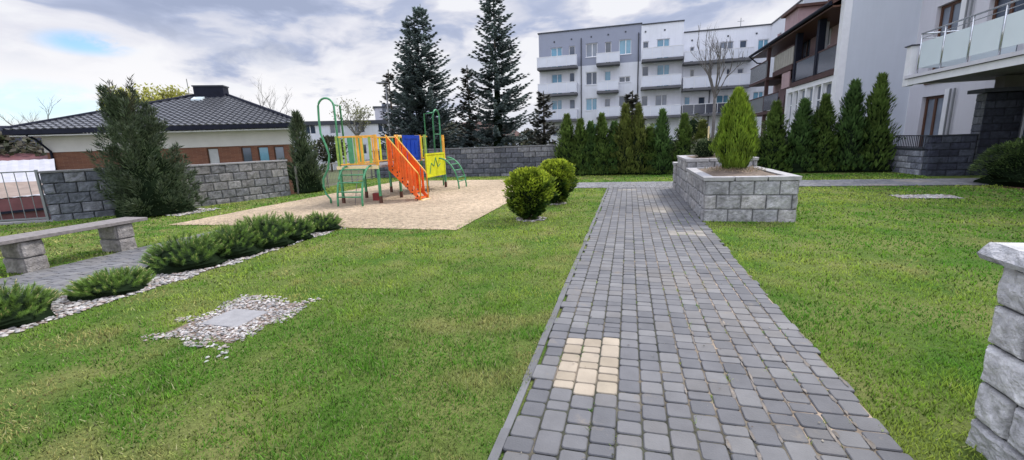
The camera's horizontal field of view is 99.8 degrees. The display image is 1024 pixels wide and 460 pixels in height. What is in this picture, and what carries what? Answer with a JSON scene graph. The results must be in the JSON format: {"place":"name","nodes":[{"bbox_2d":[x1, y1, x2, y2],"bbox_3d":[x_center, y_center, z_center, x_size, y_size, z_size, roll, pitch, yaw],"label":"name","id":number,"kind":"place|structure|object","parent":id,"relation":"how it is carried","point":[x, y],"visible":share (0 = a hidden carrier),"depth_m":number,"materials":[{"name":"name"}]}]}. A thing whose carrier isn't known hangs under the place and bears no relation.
{"place":"outdoors","nodes":[
{"label":"outdoors","id":0,"kind":"place"},
{"bbox_2d":[0,181,50,221],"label":"garage","id":1,"kind":"structure","parent":0,"point":[16,204],"depth_m":14.60,"materials":[{"name":"paint"}]},
{"bbox_2d":[0,159,54,198],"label":"shed","id":2,"kind":"structure","parent":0,"point":[28,165],"depth_m":19.34,"materials":[{"name":"white metal"}]},
{"bbox_2d":[0,227,230,294],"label":"side path","id":3,"kind":"structure","parent":0,"point":[58,277],"depth_m":5.97,"materials":[{"name":"stone"}]},
{"bbox_2d":[0,0,799,133],"label":"sky","id":4,"kind":"structure","parent":0,"point":[57,49],"materials":[{"name":"grey"}]},
{"bbox_2d":[321,143,521,186],"bbox_3d":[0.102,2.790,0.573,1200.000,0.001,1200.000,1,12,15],"label":"ground","id":5,"kind":"structure","parent":0,"point":[368,173],"depth_m":45.16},
{"bbox_2d":[0,131,46,155],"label":"tree","id":6,"kind":"object","parent":5,"relation":"on","point":[32,148],"visible":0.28,"depth_m":25.67,"materials":[{"name":"brown plant"}]},
{"bbox_2d":[0,126,46,153],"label":"house","id":7,"kind":"structure","parent":5,"relation":"on","point":[19,139],"depth_m":32.31,"materials":[{"name":"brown glass"}]},
{"bbox_2d":[0,153,47,160],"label":"roof","id":8,"kind":"structure","parent":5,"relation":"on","point":[25,156],"depth_m":24.95,"materials":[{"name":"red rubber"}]},
{"bbox_2d":[0,97,61,124],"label":"bare tree","id":9,"kind":"object","parent":5,"relation":"on","point":[35,119],"visible":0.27,"depth_m":40.48,"materials":[{"name":"brown plant"}]},
{"bbox_2d":[96,83,190,110],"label":"willow tree","id":10,"kind":"object","parent":5,"relation":"on","point":[145,91],"visible":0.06,"depth_m":43.50,"materials":[{"name":"green plant"}]},
{"bbox_2d":[1,85,296,193],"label":"bungalow","id":11,"kind":"object","parent":5,"relation":"on","point":[210,124],"visible":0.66,"depth_m":24.70,"materials":[{"name":"brick"}]},
{"bbox_2d":[207,148,219,163],"bbox_3d":[-17.261,-4.150,25.024,0.600,1.200,0.072,-5,12,-12],"label":"window","id":12,"kind":"structure","parent":11,"relation":"in","point":[213,153],"depth_m":24.98,"materials":[{"name":"grey glass"}]},
{"bbox_2d":[241,147,252,161],"bbox_3d":[-15.548,-4.281,25.383,0.550,1.190,0.072,-5,12,-12],"label":"window","id":13,"kind":"structure","parent":11,"relation":"in","point":[246,151],"depth_m":25.34,"materials":[{"name":"grey glass"}]},
{"bbox_2d":[258,146,269,160],"bbox_3d":[-14.669,-4.346,25.567,0.590,1.180,0.072,-5,12,-12],"label":"window","id":14,"kind":"structure","parent":11,"relation":"in","point":[263,152],"depth_m":25.53,"materials":[{"name":"blue glass"}]},
{"bbox_2d":[274,146,284,159],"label":"window","id":15,"kind":"structure","parent":11,"relation":"in","point":[278,150],"depth_m":25.69,"materials":[{"name":"grey glass"}]},
{"bbox_2d":[148,85,184,99],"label":"willow tree","id":16,"kind":"object","parent":5,"relation":"on","point":[164,94],"visible":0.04,"depth_m":45.42,"materials":[{"name":"green plant"}]},
{"bbox_2d":[240,79,292,114],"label":"bare tree","id":17,"kind":"object","parent":5,"relation":"on","point":[271,98],"visible":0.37,"depth_m":53.15,"materials":[{"name":"brown plant"}]},
{"bbox_2d":[310,135,347,171],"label":"tree","id":18,"kind":"object","parent":5,"relation":"on","point":[328,139],"visible":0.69,"depth_m":52.00,"materials":[{"name":"green plant"}]},
{"bbox_2d":[329,97,372,135],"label":"tree","id":19,"kind":"object","parent":5,"relation":"on","point":[358,116],"visible":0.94,"depth_m":54.43,"materials":[{"name":"brown plant"}]},
{"bbox_2d":[299,120,405,169],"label":"apartment building","id":20,"kind":"structure","parent":5,"relation":"on","point":[372,128],"depth_m":56.83,"materials":[{"name":"plaster"},{"name":"concrete"},{"name":"glass"}]},
{"bbox_2d":[306,125,315,133],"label":"window","id":21,"kind":"structure","parent":20,"relation":"in","point":[311,129],"depth_m":55.42,"materials":[{"name":"clear glass"}]},
{"bbox_2d":[376,82,391,146],"bbox_3d":[-7.538,-5.553,26.043,0.570,6.440,0.400,1,12,15],"label":"street lamp","id":22,"kind":"object","parent":5,"relation":"on","point":[385,83],"visible":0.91,"depth_m":25.63,"materials":[{"name":"metal"}]},
{"bbox_2d":[373,103,401,119],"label":"apartment building","id":23,"kind":"structure","parent":5,"relation":"on","point":[382,108],"depth_m":61.26,"materials":[{"name":"paint"}]},
{"bbox_2d":[379,69,402,149],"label":"spruce tree","id":24,"kind":"object","parent":5,"relation":"on","point":[391,75],"visible":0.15,"depth_m":28.27,"materials":[{"name":"green plant"}]},
{"bbox_2d":[374,4,475,175],"bbox_3d":[-5.330,-7.801,26.475,6.976,11.108,6.974,-4,12,-11],"label":"spruce tree","id":25,"kind":"object","parent":5,"relation":"on","point":[411,78],"visible":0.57,"depth_m":25.44,"materials":[{"name":"green plant"}]},
{"bbox_2d":[445,120,478,146],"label":"tree","id":26,"kind":"object","parent":5,"relation":"on","point":[450,123],"visible":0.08,"depth_m":39.88,"materials":[{"name":"green plant"}]},
{"bbox_2d":[451,65,487,147],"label":"spruce tree","id":27,"kind":"object","parent":5,"relation":"on","point":[467,125],"visible":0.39,"depth_m":26.15,"materials":[{"name":"green plant"}]},
{"bbox_2d":[450,0,539,147],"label":"spruce tree","id":28,"kind":"object","parent":5,"relation":"on","point":[497,105],"visible":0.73,"depth_m":24.39,"materials":[{"name":"green plant"}]},
{"bbox_2d":[512,129,555,145],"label":"tree","id":29,"kind":"object","parent":5,"relation":"on","point":[526,141],"visible":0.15,"depth_m":38.64,"materials":[{"name":"green plant"}]},
{"bbox_2d":[526,91,559,144],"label":"spruce tree","id":30,"kind":"object","parent":5,"relation":"on","point":[540,104],"visible":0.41,"depth_m":24.52,"materials":[{"name":"green plant"}]},
{"bbox_2d":[618,90,647,126],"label":"spruce tree","id":31,"kind":"object","parent":5,"relation":"on","point":[629,100],"visible":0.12,"depth_m":22.10,"materials":[{"name":"green plant"}]},
{"bbox_2d":[677,113,704,138],"bbox_3d":[8.015,-3.348,19.119,1.773,3.592,1.786,1,12,15],"label":"shrub","id":32,"kind":"object","parent":5,"relation":"on","point":[693,122],"visible":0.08,"depth_m":18.61,"materials":[{"name":"green plant"}]},
{"bbox_2d":[749,0,922,145],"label":"apartment building","id":33,"kind":"structure","parent":5,"relation":"on","point":[816,49],"depth_m":19.44,"materials":[{"name":"white paint"}]},
{"bbox_2d":[801,39,810,79],"bbox_3d":[18.084,-10.398,26.503,0.072,2.600,1.600,1,12,15],"label":"window","id":34,"kind":"structure","parent":33,"relation":"in","point":[806,45],"depth_m":26.51,"materials":[{"name":"black glass"}]},
{"bbox_2d":[815,85,820,109],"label":"window","id":35,"kind":"structure","parent":33,"relation":"in","point":[819,86],"depth_m":21.73,"materials":[{"name":"grey glass"}]},
{"bbox_2d":[902,0,1023,174],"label":"apartment building","id":36,"kind":"structure","parent":5,"relation":"on","point":[964,68],"depth_m":13.34,"materials":[{"name":"white paint"}]},
{"bbox_2d":[919,95,943,146],"bbox_3d":[16.947,-4.121,17.448,0.262,2.525,1.450,1,12,15],"label":"window","id":37,"kind":"structure","parent":36,"relation":"in","point":[933,106],"depth_m":17.50,"materials":[{"name":"brown wood"}]},
{"bbox_2d":[924,0,961,84],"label":"window","id":38,"kind":"structure","parent":36,"relation":"in","point":[950,12],"depth_m":16.62,"materials":[{"name":"brown wood"}]},
{"bbox_2d":[992,0,1023,50],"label":"window","id":39,"kind":"structure","parent":36,"relation":"in","point":[997,2],"depth_m":14.18,"materials":[{"name":"brown wood"}]},
{"bbox_2d":[0,171,1023,459],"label":"lawn ground","id":40,"kind":"structure","parent":0,"point":[412,447],"depth_m":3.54,"materials":[{"name":"plant"}]},
{"bbox_2d":[0,219,53,224],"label":"concrete kerb","id":41,"kind":"structure","parent":40,"relation":"on","point":[20,222],"depth_m":10.65,"materials":[{"name":"concrete"}]},
{"bbox_2d":[0,170,49,221],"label":"metal railing","id":42,"kind":"object","parent":41,"relation":"on","point":[43,200],"visible":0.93,"depth_m":10.58,"materials":[{"name":"metal"}]},
{"bbox_2d":[0,279,63,329],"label":"mugo pine","id":43,"kind":"object","parent":40,"relation":"on","point":[18,308],"visible":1,"depth_m":4.17,"materials":[{"name":"green plant"}]},
{"bbox_2d":[0,217,147,273],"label":"stone bench","id":44,"kind":"object","parent":40,"relation":"on","point":[23,253],"visible":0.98,"depth_m":6.17,"materials":[{"name":"grey stone"}]},
{"bbox_2d":[37,167,119,220],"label":"stone wall","id":45,"kind":"structure","parent":40,"relation":"on","point":[72,194],"depth_m":10.96,"materials":[{"name":"grey stone"}]},
{"bbox_2d":[59,264,155,301],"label":"mugo pine","id":46,"kind":"object","parent":40,"relation":"on","point":[116,281],"visible":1,"depth_m":4.87,"materials":[{"name":"green plant"}]},
{"bbox_2d":[82,74,209,217],"bbox_3d":[-9.439,-2.063,11.102,2.312,3.691,2.370,7,15,37],"label":"juniper","id":47,"kind":"object","parent":40,"relation":"on","point":[145,179],"visible":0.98,"depth_m":10.71,"materials":[{"name":"green plant"}]},
{"bbox_2d":[0,227,345,337],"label":"pebbles","id":48,"kind":"object","parent":40,"relation":"on","point":[62,306],"visible":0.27,"depth_m":4.75,"materials":[{"name":"gravel"}]},
{"bbox_2d":[138,230,229,274],"bbox_3d":[-4.530,0.272,6.003,1.077,0.578,1.103,1,12,15],"label":"mugo pine","id":49,"kind":"object","parent":40,"relation":"on","point":[172,255],"visible":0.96,"depth_m":5.78,"materials":[{"name":"green plant"}]},
{"bbox_2d":[154,208,219,215],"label":"pebbles","id":50,"kind":"object","parent":40,"relation":"on","point":[189,212],"visible":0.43,"depth_m":11.37,"materials":[{"name":"gravel"}]},
{"bbox_2d":[141,294,322,356],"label":"pebbles","id":51,"kind":"object","parent":40,"relation":"on","point":[203,332],"visible":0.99,"depth_m":3.96,"materials":[{"name":"gravel"}]},
{"bbox_2d":[197,219,268,259],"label":"mugo pine","id":52,"kind":"object","parent":40,"relation":"on","point":[240,245],"visible":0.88,"depth_m":6.39,"materials":[{"name":"green plant"}]},
{"bbox_2d":[200,309,268,326],"bbox_3d":[-2.618,0.843,4.084,0.420,0.036,0.370,1,12,15],"label":"inspection cover","id":53,"kind":"object","parent":40,"relation":"on","point":[235,317],"visible":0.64,"depth_m":4.06,"materials":[{"name":"concrete"}]},
{"bbox_2d":[180,160,290,206],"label":"stone wall","id":54,"kind":"structure","parent":40,"relation":"on","point":[223,183],"depth_m":13.59,"materials":[{"name":"stone"}]},
{"bbox_2d":[232,210,296,250],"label":"mugo pine","id":55,"kind":"object","parent":40,"relation":"on","point":[276,235],"visible":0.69,"depth_m":6.93,"materials":[{"name":"green plant"}]},
{"bbox_2d":[274,210,314,241],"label":"mugo pine","id":56,"kind":"object","parent":40,"relation":"on","point":[303,229],"visible":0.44,"depth_m":7.45,"materials":[{"name":"green plant"}]},
{"bbox_2d":[278,109,326,192],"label":"conifer","id":57,"kind":"object","parent":40,"relation":"on","point":[305,162],"visible":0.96,"depth_m":15.24,"materials":[{"name":"green plant"}]},
{"bbox_2d":[304,210,345,233],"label":"mugo pine","id":58,"kind":"object","parent":40,"relation":"on","point":[327,222],"visible":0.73,"depth_m":8.17,"materials":[{"name":"green plant"}]},
{"bbox_2d":[294,159,374,193],"bbox_3d":[-7.186,-2.243,18.247,0.050,1.270,6.366,-1,12,7],"label":"fence","id":59,"kind":"object","parent":40,"relation":"on","point":[371,176],"visible":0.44,"depth_m":17.61,"materials":[{"name":"grey metal"}]},
{"bbox_2d":[170,180,512,229],"bbox_3d":[-3.040,-1.107,13.494,6.912,0.036,10.145,1,12,15],"label":"sand area","id":60,"kind":"object","parent":40,"relation":"on","point":[451,206],"visible":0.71,"depth_m":10.94,"materials":[{"name":"beige sand"}]},
{"bbox_2d":[317,97,466,206],"bbox_3d":[-3.489,-2.521,13.451,2.748,2.918,5.205,1,12,15],"label":"playground set","id":61,"kind":"object","parent":60,"relation":"on","point":[404,166],"visible":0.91,"depth_m":12.06,"materials":[{"name":"metal"},{"name":"paint"},{"name":"plastic"}]},
{"bbox_2d":[372,145,556,177],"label":"stone wall","id":62,"kind":"structure","parent":40,"relation":"on","point":[490,161],"depth_m":19.97,"materials":[{"name":"grey stone"}]},
{"bbox_2d":[516,216,546,221],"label":"pebbles","id":63,"kind":"object","parent":40,"relation":"on","point":[539,219],"visible":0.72,"depth_m":8.52,"materials":[{"name":"gravel"}]},
{"bbox_2d":[501,166,561,218],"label":"globe thuja","id":64,"kind":"object","parent":40,"relation":"on","point":[529,195],"visible":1,"depth_m":8.40,"materials":[{"name":"green plant"}]},
{"bbox_2d":[538,157,580,203],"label":"globe thuja","id":65,"kind":"object","parent":40,"relation":"on","point":[562,169],"visible":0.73,"depth_m":10.36,"materials":[{"name":"green plant"}]},
{"bbox_2d":[550,113,582,174],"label":"thuja","id":66,"kind":"object","parent":40,"relation":"on","point":[564,148],"visible":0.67,"depth_m":18.55,"materials":[{"name":"green plant"}]},
{"bbox_2d":[568,118,590,175],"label":"thuja","id":67,"kind":"object","parent":40,"relation":"on","point":[580,139],"visible":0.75,"depth_m":18.36,"materials":[{"name":"green plant"}]},
{"bbox_2d":[573,120,603,174],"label":"thuja","id":68,"kind":"object","parent":40,"relation":"on","point":[590,126],"visible":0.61,"depth_m":18.35,"materials":[{"name":"green plant"}]},
{"bbox_2d":[585,112,619,174],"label":"thuja","id":69,"kind":"object","parent":40,"relation":"on","point":[600,140],"visible":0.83,"depth_m":18.14,"materials":[{"name":"green plant"}]},
{"bbox_2d":[598,120,620,174],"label":"thuja","id":70,"kind":"object","parent":40,"relation":"on","point":[613,163],"visible":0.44,"depth_m":18.14,"materials":[{"name":"green plant"}]},
{"bbox_2d":[607,103,646,174],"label":"thuja","id":71,"kind":"object","parent":40,"relation":"on","point":[624,129],"visible":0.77,"depth_m":17.83,"materials":[{"name":"green plant"}]},
{"bbox_2d":[623,102,654,173],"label":"thuja","id":72,"kind":"object","parent":40,"relation":"on","point":[640,136],"visible":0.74,"depth_m":17.70,"materials":[{"name":"green plant"}]},
{"bbox_2d":[628,126,671,173],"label":"thuja","id":73,"kind":"object","parent":40,"relation":"on","point":[650,134],"visible":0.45,"depth_m":17.75,"materials":[{"name":"green plant"}]},
{"bbox_2d":[643,108,675,173],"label":"thuja","id":74,"kind":"object","parent":40,"relation":"on","point":[661,144],"visible":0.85,"depth_m":17.48,"materials":[{"name":"green plant"}]},
{"bbox_2d":[672,162,677,189],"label":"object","id":75,"kind":"structure","parent":40,"relation":"on","point":[674,183],"depth_m":12.32,"materials":[{"name":"metal"}]},
{"bbox_2d":[661,112,694,173],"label":"thuja","id":76,"kind":"object","parent":40,"relation":"on","point":[682,144],"visible":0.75,"depth_m":17.31,"materials":[{"name":"green plant"}]},
{"bbox_2d":[689,119,710,154],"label":"thuja","id":77,"kind":"object","parent":40,"relation":"on","point":[702,131],"visible":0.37,"depth_m":17.29,"materials":[{"name":"green plant"}]},
{"bbox_2d":[676,153,758,199],"bbox_3d":[5.116,-1.396,11.005,1.549,1.101,2.119,1,12,15],"label":"stone planter","id":78,"kind":"object","parent":40,"relation":"on","point":[686,161],"visible":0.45,"depth_m":10.34,"materials":[{"name":"stone"}]},
{"bbox_2d":[690,137,714,157],"bbox_3d":[4.724,-2.009,10.575,0.794,0.522,0.708,1,12,15],"label":"shrub","id":79,"kind":"object","parent":78,"relation":"on","point":[701,148],"visible":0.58,"depth_m":10.42,"materials":[{"name":"green plant"}]},
{"bbox_2d":[691,22,749,139],"bbox_3d":[4.976,-3.395,10.690,1.485,3.492,1.122,-9,13,-29],"label":"bare tree","id":80,"kind":"object","parent":78,"relation":"on","point":[708,72],"visible":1,"depth_m":10.52,"materials":[{"name":"brown plant"}]},
{"bbox_2d":[685,165,802,221],"bbox_3d":[4.511,-0.857,8.782,1.549,0.981,2.609,1,12,15],"label":"stone planter","id":81,"kind":"object","parent":40,"relation":"on","point":[748,193],"visible":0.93,"depth_m":7.64,"materials":[{"name":"stone"}]},
{"bbox_2d":[708,86,760,168],"bbox_3d":[4.409,-1.962,8.563,0.967,1.742,0.943,1,12,15],"label":"golden conifer","id":82,"kind":"object","parent":81,"relation":"on","point":[736,142],"visible":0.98,"depth_m":8.34,"materials":[{"name":"green plant"}]},
{"bbox_2d":[750,113,769,166],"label":"thuja","id":83,"kind":"object","parent":40,"relation":"on","point":[762,162],"visible":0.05,"depth_m":16.54,"materials":[{"name":"green plant"}]},
{"bbox_2d":[752,99,793,172],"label":"thuja","id":84,"kind":"object","parent":40,"relation":"on","point":[774,134],"visible":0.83,"depth_m":16.31,"materials":[{"name":"green plant"}]},
{"bbox_2d":[778,96,830,172],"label":"thuja","id":85,"kind":"object","parent":40,"relation":"on","point":[800,135],"visible":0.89,"depth_m":16.03,"materials":[{"name":"green plant"}]},
{"bbox_2d":[795,93,852,171],"bbox_3d":[11.675,-3.636,16.201,2.427,2.975,2.074,-2,12,2],"label":"thuja","id":86,"kind":"object","parent":40,"relation":"on","point":[825,116],"visible":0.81,"depth_m":15.86,"materials":[{"name":"green plant"}]},
{"bbox_2d":[828,77,883,171],"bbox_3d":[12.486,-3.826,15.858,2.073,3.443,2.316,-6,12,-16],"label":"thuja","id":87,"kind":"object","parent":40,"relation":"on","point":[850,125],"visible":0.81,"depth_m":15.55,"materials":[{"name":"green plant"}]},
{"bbox_2d":[840,71,905,171],"bbox_3d":[13.170,-3.857,15.541,2.537,3.588,2.168,-10,14,-35],"label":"thuja","id":88,"kind":"object","parent":40,"relation":"on","point":[878,149],"visible":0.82,"depth_m":15.28,"materials":[{"name":"green plant"}]},
{"bbox_2d":[887,135,925,174],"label":"stone wall","id":89,"kind":"structure","parent":40,"relation":"on","point":[907,159],"depth_m":14.59,"materials":[{"name":"stone"}]},
{"bbox_2d":[889,194,964,198],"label":"pebbles","id":90,"kind":"object","parent":40,"relation":"on","point":[926,196],"visible":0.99,"depth_m":9.55,"materials":[{"name":"gravel"}]},
{"bbox_2d":[921,134,978,175],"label":"stone wall","id":91,"kind":"structure","parent":40,"relation":"on","point":[949,155],"depth_m":13.44,"materials":[{"name":"stone"}]},
{"bbox_2d":[965,242,1023,459],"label":"stone wall","id":92,"kind":"structure","parent":40,"relation":"on","point":[996,431],"depth_m":1.95,"materials":[{"name":"grey stone"}]},
{"label":"mulch bed","id":93,"kind":"structure","parent":40,"relation":"on","visible":0},
{"bbox_2d":[967,135,1023,186],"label":"yew bush","id":94,"kind":"object","parent":93,"relation":"on","point":[1006,168],"visible":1,"depth_m":10.83,"materials":[{"name":"green plant"}]},
{"bbox_2d":[537,0,803,146],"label":"apartment building","id":95,"kind":"structure","parent":0,"point":[588,74],"depth_m":40.64,"materials":[{"name":"paint"}]},
{"bbox_2d":[551,47,561,66],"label":"window","id":96,"kind":"structure","parent":95,"relation":"in","point":[557,51],"depth_m":42.75,"materials":[{"name":"blue glass"}]},
{"bbox_2d":[552,74,561,93],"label":"window","id":97,"kind":"structure","parent":95,"relation":"in","point":[556,78],"depth_m":43.25,"materials":[{"name":"blue glass"}]},
{"bbox_2d":[552,100,561,109],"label":"window","id":98,"kind":"structure","parent":95,"relation":"in","point":[557,104],"depth_m":43.76,"materials":[{"name":"blue glass"}]},
{"bbox_2d":[585,43,596,57],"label":"window","id":99,"kind":"structure","parent":95,"relation":"in","point":[591,49],"depth_m":41.89,"materials":[{"name":"glass"}]},
{"bbox_2d":[585,72,596,85],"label":"window","id":100,"kind":"structure","parent":95,"relation":"in","point":[591,77],"depth_m":42.42,"materials":[{"name":"white glass"}]},
{"bbox_2d":[586,98,596,110],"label":"window","id":101,"kind":"structure","parent":95,"relation":"in","point":[591,103],"depth_m":42.91,"materials":[{"name":"blue glass"}]},
{"bbox_2d":[619,39,630,54],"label":"window","id":102,"kind":"structure","parent":95,"relation":"in","point":[624,45],"depth_m":41.06,"materials":[{"name":"blue glass"}]},
{"bbox_2d":[655,94,666,105],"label":"window","id":103,"kind":"structure","parent":95,"relation":"in","point":[659,99],"depth_m":41.09,"materials":[{"name":"glass"}]},
{"bbox_2d":[657,38,669,57],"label":"window","id":104,"kind":"structure","parent":95,"relation":"in","point":[660,42],"depth_m":40.05,"materials":[{"name":"blue glass"}]},
{"bbox_2d":[657,64,669,85],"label":"window","id":105,"kind":"structure","parent":95,"relation":"in","point":[662,69],"depth_m":40.51,"materials":[{"name":"blue glass"}]},
{"bbox_2d":[716,95,728,112],"bbox_3d":[19.456,-11.653,39.954,1.040,1.650,0.072,1,12,15],"label":"window","id":106,"kind":"structure","parent":95,"relation":"in","point":[720,98],"depth_m":39.86,"materials":[{"name":"blue glass"}]},
{"bbox_2d":[720,41,733,58],"bbox_3d":[19.373,-16.154,39.007,1.150,1.650,0.072,1,12,15],"label":"window","id":107,"kind":"structure","parent":95,"relation":"in","point":[731,43],"depth_m":38.88,"materials":[{"name":"glass"}]},
{"bbox_2d":[757,39,768,51],"bbox_3d":[22.203,-16.297,38.139,0.960,1.085,0.202,1,12,15],"label":"window","id":108,"kind":"structure","parent":95,"relation":"in","point":[762,42],"depth_m":38.16,"materials":[{"name":"blue glass"}]},
{"bbox_2d":[488,187,912,459],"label":"paved path","id":109,"kind":"structure","parent":0,"point":[644,406],"depth_m":2.90,"materials":[{"name":"grey stone"}]},
{"bbox_2d":[558,213,877,447],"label":"joint weeds","id":110,"kind":"object","parent":109,"relation":"on","point":[708,329],"visible":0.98,"depth_m":3.42,"materials":[{"name":"green plant"}]},
{"bbox_2d":[675,272,875,459],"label":"sand drifts","id":111,"kind":"object","parent":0,"point":[832,433],"visible":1,"depth_m":2.50,"materials":[{"name":"sand"}]},
{"bbox_2d":[575,178,988,187],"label":"cross path","id":112,"kind":"structure","parent":0,"point":[893,182],"depth_m":12.58,"materials":[{"name":"stone pavers"}]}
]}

